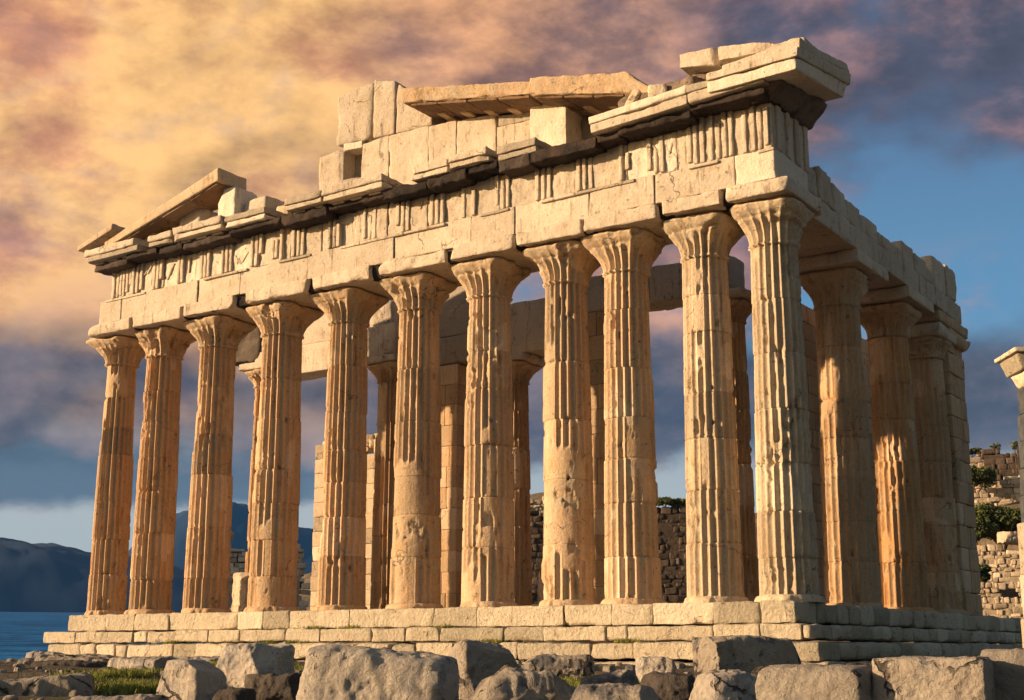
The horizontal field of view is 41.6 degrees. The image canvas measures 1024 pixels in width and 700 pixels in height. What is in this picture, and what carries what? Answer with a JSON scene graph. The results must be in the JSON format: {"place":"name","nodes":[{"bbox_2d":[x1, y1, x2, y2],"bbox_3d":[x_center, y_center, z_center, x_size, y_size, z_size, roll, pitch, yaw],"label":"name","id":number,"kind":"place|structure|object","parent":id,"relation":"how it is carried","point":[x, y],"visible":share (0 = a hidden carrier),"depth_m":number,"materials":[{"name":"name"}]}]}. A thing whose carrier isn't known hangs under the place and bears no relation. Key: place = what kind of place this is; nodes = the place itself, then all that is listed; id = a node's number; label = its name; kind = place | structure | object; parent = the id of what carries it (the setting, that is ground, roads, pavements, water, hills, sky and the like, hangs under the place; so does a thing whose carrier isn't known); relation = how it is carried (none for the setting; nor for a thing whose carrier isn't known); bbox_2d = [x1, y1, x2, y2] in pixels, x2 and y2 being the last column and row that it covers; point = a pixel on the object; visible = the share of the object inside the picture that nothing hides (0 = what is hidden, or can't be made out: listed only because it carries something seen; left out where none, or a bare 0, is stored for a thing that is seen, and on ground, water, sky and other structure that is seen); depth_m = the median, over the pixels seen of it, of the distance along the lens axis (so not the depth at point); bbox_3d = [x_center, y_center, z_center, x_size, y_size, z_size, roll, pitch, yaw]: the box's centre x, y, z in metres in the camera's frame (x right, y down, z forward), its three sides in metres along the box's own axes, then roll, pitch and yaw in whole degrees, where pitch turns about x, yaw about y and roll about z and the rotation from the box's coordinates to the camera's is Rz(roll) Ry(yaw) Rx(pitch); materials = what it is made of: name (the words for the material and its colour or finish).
{"place":"outdoors","nodes":[
{"label":"outdoors","id":0,"kind":"place"},
{"bbox_2d":[0,537,184,612],"bbox_3d":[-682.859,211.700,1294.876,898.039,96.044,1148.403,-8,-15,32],"label":"hills","id":1,"kind":"structure","parent":0,"point":[44,577],"depth_m":1229.90,"materials":[{"name":"blue"}]},
{"bbox_2d":[0,612,200,659],"bbox_3d":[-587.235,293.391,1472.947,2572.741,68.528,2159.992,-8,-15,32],"label":"sea","id":2,"kind":"structure","parent":0,"point":[21,634],"depth_m":128.03,"materials":[{"name":"liquid"}]},
{"bbox_2d":[128,502,314,573],"bbox_3d":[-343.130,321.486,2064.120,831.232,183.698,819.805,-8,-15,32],"label":"hills","id":3,"kind":"structure","parent":0,"point":[240,513],"depth_m":1914.71,"materials":[{"name":"blue"}]},
{"bbox_2d":[5,623,655,695],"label":"grass","id":4,"kind":"structure","parent":0,"point":[120,686],"depth_m":24.99,"materials":[{"name":"green plant"}]},
{"bbox_2d":[0,589,1020,699],"bbox_3d":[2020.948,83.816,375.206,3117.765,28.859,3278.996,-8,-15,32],"label":"ground","id":5,"kind":"structure","parent":0,"point":[11,673],"depth_m":28.40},
{"bbox_2d":[25,650,64,660],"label":"boulder","id":6,"kind":"object","parent":5,"relation":"on","point":[33,654],"visible":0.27,"depth_m":36.73,"materials":[{"name":"grey stone"}]},
{"bbox_2d":[13,668,78,671],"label":"boulder","id":7,"kind":"object","parent":5,"relation":"on","point":[43,670],"visible":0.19,"depth_m":27.38,"materials":[{"name":"grey stone"}]},
{"bbox_2d":[0,672,95,696],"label":"boulder","id":8,"kind":"object","parent":5,"relation":"on","point":[57,686],"visible":0.84,"depth_m":21.66,"materials":[{"name":"grey stone"}]},
{"bbox_2d":[31,659,107,667],"bbox_3d":[-9.690,7.155,29.604,1.790,0.702,0.954,1,-13,-4],"label":"boulder","id":9,"kind":"object","parent":5,"relation":"on","point":[79,663],"visible":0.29,"depth_m":29.29,"materials":[{"name":"grey stone"}]},
{"bbox_2d":[36,656,110,660],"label":"boulder","id":10,"kind":"object","parent":5,"relation":"on","point":[96,658],"visible":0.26,"depth_m":32.45,"materials":[{"name":"grey stone"}]},
{"bbox_2d":[35,653,115,660],"bbox_3d":[-11.090,8.025,34.355,2.167,0.578,1.258,0,-13,0],"label":"boulder","id":11,"kind":"object","parent":5,"relation":"on","point":[72,655],"visible":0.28,"depth_m":33.98,"materials":[{"name":"grey stone"}]},
{"bbox_2d":[69,694,163,699],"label":"boulder","id":12,"kind":"object","parent":5,"relation":"on","point":[136,697],"visible":1,"depth_m":20.25,"materials":[{"name":"grey stone"}]},
{"bbox_2d":[107,656,178,669],"bbox_3d":[-7.747,6.770,28.267,1.365,0.689,1.006,-8,-15,32],"label":"boulder","id":13,"kind":"object","parent":5,"relation":"on","point":[148,662],"visible":0.37,"depth_m":28.04,"materials":[{"name":"grey stone"}]},
{"bbox_2d":[156,659,227,699],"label":"boulder","id":14,"kind":"object","parent":5,"relation":"on","point":[189,679],"visible":0.92,"depth_m":20.62,"materials":[{"name":"grey stone"}]},
{"bbox_2d":[175,656,219,660],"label":"boulder","id":15,"kind":"object","parent":5,"relation":"on","point":[213,658],"visible":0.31,"depth_m":33.98,"materials":[{"name":"grey stone"}]},
{"bbox_2d":[212,687,255,699],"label":"boulder","id":16,"kind":"object","parent":5,"relation":"on","point":[240,693],"visible":1,"depth_m":18.93,"materials":[{"name":"grey stone"}]},
{"bbox_2d":[216,642,294,687],"bbox_3d":[-4.619,5.701,23.995,1.316,0.990,0.990,-7,-14,27],"label":"boulder","id":17,"kind":"object","parent":5,"relation":"on","point":[237,664],"visible":0.57,"depth_m":23.64,"materials":[{"name":"grey stone"}]},
{"bbox_2d":[201,531,310,643],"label":"rubble wall","id":18,"kind":"structure","parent":5,"relation":"on","point":[237,559],"depth_m":72.58,"materials":[{"name":"stone"}]},
{"bbox_2d":[244,672,301,699],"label":"boulder","id":19,"kind":"object","parent":5,"relation":"on","point":[273,686],"visible":0.73,"depth_m":21.72,"materials":[{"name":"grey stone"}]},
{"bbox_2d":[0,658,689,699],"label":"rubble","id":20,"kind":"object","parent":5,"relation":"on","point":[18,666],"visible":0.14,"depth_m":27.44,"materials":[{"name":"grey stone"}]},
{"bbox_2d":[296,643,458,699],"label":"boulder","id":21,"kind":"object","parent":5,"relation":"on","point":[337,671],"visible":1,"depth_m":19.49,"materials":[{"name":"grey stone"}]},
{"bbox_2d":[449,639,518,699],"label":"boulder","id":22,"kind":"object","parent":5,"relation":"on","point":[478,661],"visible":0.59,"depth_m":21.59,"materials":[{"name":"grey stone"}]},
{"bbox_2d":[470,665,575,699],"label":"boulder","id":23,"kind":"object","parent":5,"relation":"on","point":[506,682],"visible":0.91,"depth_m":18.21,"materials":[{"name":"grey stone"}]},
{"bbox_2d":[43,37,1022,665],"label":"temple ruin","id":24,"kind":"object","parent":5,"relation":"on","point":[423,231],"visible":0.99,"depth_m":39.54,"materials":[{"name":"stone"}]},
{"bbox_2d":[231,572,248,611],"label":"fallen block","id":25,"kind":"object","parent":24,"relation":"on","point":[240,591],"depth_m":47.31,"materials":[{"name":"stone"}]},
{"bbox_2d":[521,653,594,678],"bbox_3d":[0.894,6.226,26.324,1.453,0.580,0.863,-1,-13,3],"label":"boulder","id":26,"kind":"object","parent":5,"relation":"on","point":[564,665],"visible":0.66,"depth_m":25.96,"materials":[{"name":"grey stone"}]},
{"bbox_2d":[580,668,639,685],"bbox_3d":[1.635,5.583,22.350,1.028,0.585,0.777,0,-13,1],"label":"boulder","id":27,"kind":"object","parent":5,"relation":"on","point":[628,676],"visible":0.54,"depth_m":22.09,"materials":[{"name":"grey stone"}]},
{"bbox_2d":[570,683,661,699],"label":"boulder","id":28,"kind":"object","parent":5,"relation":"on","point":[614,691],"visible":1,"depth_m":17.23,"materials":[{"name":"grey stone"}]},
{"bbox_2d":[635,656,675,680],"bbox_3d":[2.696,6.081,25.260,0.776,0.667,0.640,-2,-13,8],"label":"boulder","id":29,"kind":"object","parent":5,"relation":"on","point":[647,665],"visible":0.41,"depth_m":25.02,"materials":[{"name":"grey stone"}]},
{"bbox_2d":[641,671,694,699],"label":"boulder","id":30,"kind":"object","parent":5,"relation":"on","point":[669,686],"visible":0.69,"depth_m":21.01,"materials":[{"name":"grey stone"}]},
{"bbox_2d":[689,669,756,699],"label":"boulder","id":31,"kind":"object","parent":5,"relation":"on","point":[731,684],"visible":0.88,"depth_m":18.95,"materials":[{"name":"grey stone"}]},
{"bbox_2d":[692,635,801,679],"bbox_3d":[4.242,5.612,24.142,2.115,0.995,1.389,5,-14,-22],"label":"squared stone","id":32,"kind":"object","parent":5,"relation":"on","point":[749,654],"visible":0.56,"depth_m":23.54,"materials":[{"name":"grey stone"}]},
{"bbox_2d":[751,666,767,677],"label":"boulder","id":33,"kind":"object","parent":5,"relation":"on","point":[755,671],"visible":0.07,"depth_m":21.65,"materials":[{"name":"grey stone"}]},
{"bbox_2d":[755,663,872,699],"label":"boulder","id":34,"kind":"object","parent":5,"relation":"on","point":[813,681],"visible":0.94,"depth_m":15.82,"materials":[{"name":"grey stone"}]},
{"bbox_2d":[846,662,871,666],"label":"boulder","id":35,"kind":"object","parent":5,"relation":"on","point":[863,663],"visible":0.1,"depth_m":25.41,"materials":[{"name":"grey stone"}]},
{"bbox_2d":[872,656,995,699],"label":"boulder","id":36,"kind":"object","parent":5,"relation":"on","point":[931,678],"visible":0.96,"depth_m":15.44,"materials":[{"name":"grey stone"}]},
{"bbox_2d":[979,563,991,582],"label":"bush","id":37,"kind":"object","parent":5,"relation":"on","point":[985,575],"visible":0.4,"depth_m":73.50,"materials":[{"name":"green plant"}]},
{"bbox_2d":[980,648,1023,699],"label":"boulder","id":38,"kind":"object","parent":5,"relation":"on","point":[1008,664],"visible":0.59,"depth_m":15.62,"materials":[{"name":"grey stone"}]},
{"bbox_2d":[994,347,1023,647],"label":"ruined pillar","id":39,"kind":"structure","parent":5,"relation":"on","point":[1011,361],"depth_m":25.40,"materials":[{"name":"stone"}]},
{"bbox_2d":[0,0,1023,551],"label":"sky","id":40,"kind":"structure","parent":0,"point":[110,110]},
{"bbox_2d":[537,577,543,604],"bbox_3d":[0.979,6.856,38.098,0.559,0.943,0.455,1,-13,-6],"label":"fallen block","id":41,"kind":"object","parent":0,"point":[540,589],"depth_m":37.92,"materials":[{"name":"stone"}]},
{"bbox_2d":[299,491,1019,642],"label":"hillside","id":42,"kind":"structure","parent":0,"point":[539,496],"depth_m":87.50,"materials":[{"name":"stone"}]},
{"bbox_2d":[530,511,543,603],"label":"rubble wall","id":43,"kind":"structure","parent":42,"relation":"on","point":[537,534],"depth_m":82.89,"materials":[{"name":"brown stone"}]},
{"bbox_2d":[530,496,543,521],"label":"rubble wall","id":44,"kind":"structure","parent":43,"relation":"on","point":[536,505],"depth_m":87.46,"materials":[{"name":"stone"}]},
{"bbox_2d":[657,505,686,602],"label":"rubble wall","id":45,"kind":"structure","parent":42,"relation":"on","point":[672,541],"depth_m":82.31,"materials":[{"name":"brown stone"}]},
{"bbox_2d":[656,496,673,506],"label":"bush","id":46,"kind":"object","parent":45,"relation":"on","point":[666,501],"visible":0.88,"depth_m":82.73,"materials":[{"name":"green plant"}]},
{"bbox_2d":[669,497,685,513],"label":"bush","id":47,"kind":"object","parent":45,"relation":"on","point":[678,502],"visible":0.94,"depth_m":83.02,"materials":[{"name":"green plant"}]},
{"bbox_2d":[899,581,1023,642],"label":"rubble wall","id":48,"kind":"structure","parent":42,"relation":"on","point":[995,603],"depth_m":69.89,"materials":[{"name":"stone"}]},
{"bbox_2d":[969,464,996,492],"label":"bush","id":49,"kind":"object","parent":42,"relation":"on","point":[984,476],"visible":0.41,"depth_m":91.26,"materials":[{"name":"green plant"}]},
{"bbox_2d":[974,516,992,544],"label":"bush","id":50,"kind":"object","parent":42,"relation":"on","point":[981,529],"visible":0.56,"depth_m":81.56,"materials":[{"name":"green plant"}]},
{"bbox_2d":[970,450,1001,492],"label":"rubble wall","id":51,"kind":"structure","parent":42,"relation":"on","point":[976,461],"depth_m":98.45,"materials":[{"name":"stone"}]},
{"bbox_2d":[969,447,981,457],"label":"bush","id":52,"kind":"object","parent":51,"relation":"on","point":[973,451],"visible":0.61,"depth_m":98.65,"materials":[{"name":"green plant"}]},
{"bbox_2d":[974,493,1000,506],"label":"rubble wall","id":53,"kind":"structure","parent":42,"relation":"on","point":[991,498],"depth_m":87.43,"materials":[{"name":"stone"}]},
{"bbox_2d":[972,475,1020,505],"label":"rubble wall","id":54,"kind":"structure","parent":42,"relation":"on","point":[1005,493],"depth_m":92.67,"materials":[{"name":"stone"}]},
{"bbox_2d":[974,502,1021,551],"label":"bush","id":55,"kind":"object","parent":42,"relation":"on","point":[1008,519],"visible":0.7,"depth_m":81.96,"materials":[{"name":"green plant"}]},
{"bbox_2d":[977,544,1020,589],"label":"rubble wall","id":56,"kind":"structure","parent":42,"relation":"on","point":[1005,573],"depth_m":76.69,"materials":[{"name":"stone"}]},
{"bbox_2d":[980,447,1020,480],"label":"rubble wall","id":57,"kind":"structure","parent":42,"relation":"on","point":[1005,464],"depth_m":94.97,"materials":[{"name":"brown stone"}]},
{"bbox_2d":[990,442,1000,454],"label":"plant","id":58,"kind":"object","parent":57,"relation":"on","point":[997,445],"visible":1,"depth_m":95.63,"materials":[{"name":"green plant"}]},
{"bbox_2d":[1009,441,1017,452],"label":"plant","id":59,"kind":"object","parent":57,"relation":"on","point":[1015,445],"visible":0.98,"depth_m":95.30,"materials":[{"name":"green plant"}]},
{"bbox_2d":[997,531,1017,544],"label":"rock slab","id":60,"kind":"object","parent":42,"relation":"on","point":[1007,538],"visible":0.84,"depth_m":80.06,"materials":[{"name":"stone"}]},
{"bbox_2d":[677,594,686,602],"bbox_3d":[4.881,6.696,36.009,0.782,0.405,1.002,-8,-15,32],"label":"fallen block","id":61,"kind":"object","parent":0,"point":[681,598],"depth_m":35.81,"materials":[{"name":"stone"}]}
]}

